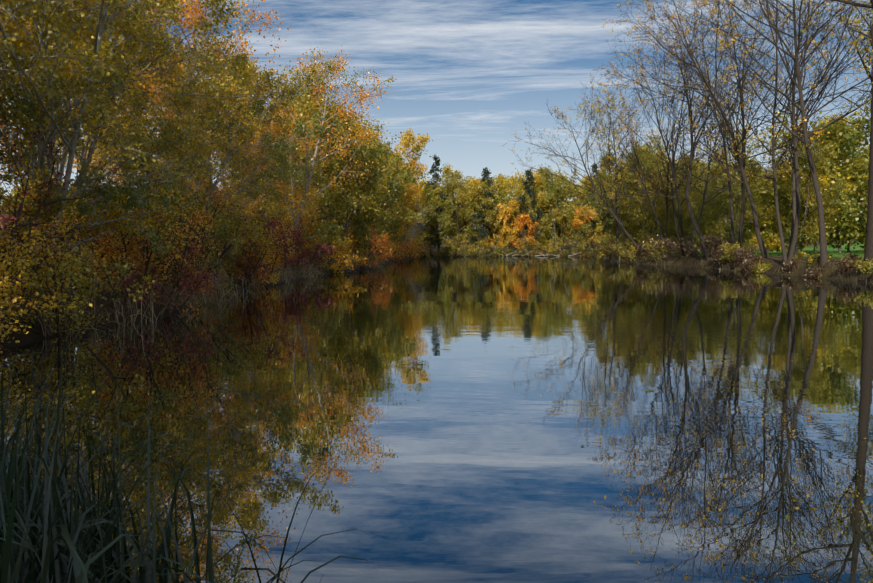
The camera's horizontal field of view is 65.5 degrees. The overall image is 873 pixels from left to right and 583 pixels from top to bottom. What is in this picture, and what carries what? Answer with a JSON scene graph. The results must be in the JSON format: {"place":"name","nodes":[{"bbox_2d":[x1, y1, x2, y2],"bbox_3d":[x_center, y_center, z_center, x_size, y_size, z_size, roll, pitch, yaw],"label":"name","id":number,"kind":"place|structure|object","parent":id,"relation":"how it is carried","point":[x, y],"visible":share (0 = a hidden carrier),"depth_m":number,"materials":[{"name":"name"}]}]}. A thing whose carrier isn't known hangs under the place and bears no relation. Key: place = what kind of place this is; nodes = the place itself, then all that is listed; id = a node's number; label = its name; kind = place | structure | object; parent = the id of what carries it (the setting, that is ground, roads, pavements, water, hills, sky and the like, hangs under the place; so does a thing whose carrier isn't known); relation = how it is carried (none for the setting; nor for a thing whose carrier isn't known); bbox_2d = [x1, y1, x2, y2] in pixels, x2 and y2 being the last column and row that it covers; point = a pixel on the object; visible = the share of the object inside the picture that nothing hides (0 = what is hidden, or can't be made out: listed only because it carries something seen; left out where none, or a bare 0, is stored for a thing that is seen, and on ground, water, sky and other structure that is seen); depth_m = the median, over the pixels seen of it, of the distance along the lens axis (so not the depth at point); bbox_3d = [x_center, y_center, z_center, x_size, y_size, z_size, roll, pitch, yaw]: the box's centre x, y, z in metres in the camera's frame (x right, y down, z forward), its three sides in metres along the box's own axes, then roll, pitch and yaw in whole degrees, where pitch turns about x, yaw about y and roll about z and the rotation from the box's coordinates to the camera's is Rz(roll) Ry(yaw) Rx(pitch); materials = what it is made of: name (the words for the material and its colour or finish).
{"place":"outdoors","nodes":[
{"label":"outdoors","id":0,"kind":"place"},
{"bbox_2d":[0,256,872,582],"bbox_3d":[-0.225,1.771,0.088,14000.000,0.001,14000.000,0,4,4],"label":"river water","id":1,"kind":"structure","parent":0,"point":[598,422],"depth_m":6.94,"materials":[{"name":"blue liquid"}]},
{"bbox_2d":[501,251,580,255],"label":"driftwood branches","id":2,"kind":"object","parent":1,"relation":"on","point":[541,254],"visible":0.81,"depth_m":134.93,"materials":[{"name":"brown plant"}]},
{"bbox_2d":[0,214,872,582],"bbox_3d":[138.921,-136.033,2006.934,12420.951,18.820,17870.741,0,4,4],"label":"ground","id":3,"kind":"structure","parent":0,"point":[32,336],"depth_m":34.13,"materials":[{"name":"brown soil"}]},
{"bbox_2d":[0,0,339,299],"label":"tree","id":4,"kind":"object","parent":3,"relation":"on","point":[78,88],"depth_m":17.13,"materials":[{"name":"plant"}]},
{"bbox_2d":[1,248,389,339],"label":"dry bank grass","id":5,"kind":"structure","parent":3,"relation":"on","point":[222,275],"depth_m":21.13,"materials":[{"name":"brown plant"}]},
{"bbox_2d":[0,318,399,582],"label":"reeds","id":6,"kind":"object","parent":3,"relation":"on","point":[39,516],"visible":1,"depth_m":2.73,"materials":[{"name":"green plant"}]},
{"bbox_2d":[0,100,430,353],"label":"bank shrub","id":7,"kind":"object","parent":3,"relation":"on","point":[292,240],"depth_m":17.74,"materials":[{"name":"plant"}]},
{"bbox_2d":[0,0,436,268],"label":"tree","id":8,"kind":"object","parent":3,"relation":"on","point":[407,212],"depth_m":48.09,"materials":[{"name":"plant"}]},
{"bbox_2d":[8,110,870,252],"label":"meadow edge tree","id":9,"kind":"object","parent":3,"relation":"on","point":[855,224],"depth_m":64.99,"materials":[{"name":"green plant"}]},
{"bbox_2d":[308,155,746,256],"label":"tree","id":10,"kind":"object","parent":3,"relation":"on","point":[506,207],"depth_m":138.69,"materials":[{"name":"green plant"}]},
{"bbox_2d":[421,249,872,283],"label":"grass","id":11,"kind":"structure","parent":3,"relation":"on","point":[605,258],"depth_m":53.61,"materials":[{"name":"plant"}]},
{"bbox_2d":[503,0,872,266],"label":"bare tree","id":12,"kind":"object","parent":3,"relation":"on","point":[802,107],"depth_m":49.87,"materials":[{"name":"plant"}]},
{"bbox_2d":[579,121,872,277],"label":"trees","id":13,"kind":"object","parent":3,"relation":"on","point":[638,236],"depth_m":70.70,"materials":[{"name":"green plant"}]},
{"bbox_2d":[0,0,872,215],"label":"sky","id":14,"kind":"structure","parent":0,"point":[469,74],"materials":[{"name":"blue"}]}
]}

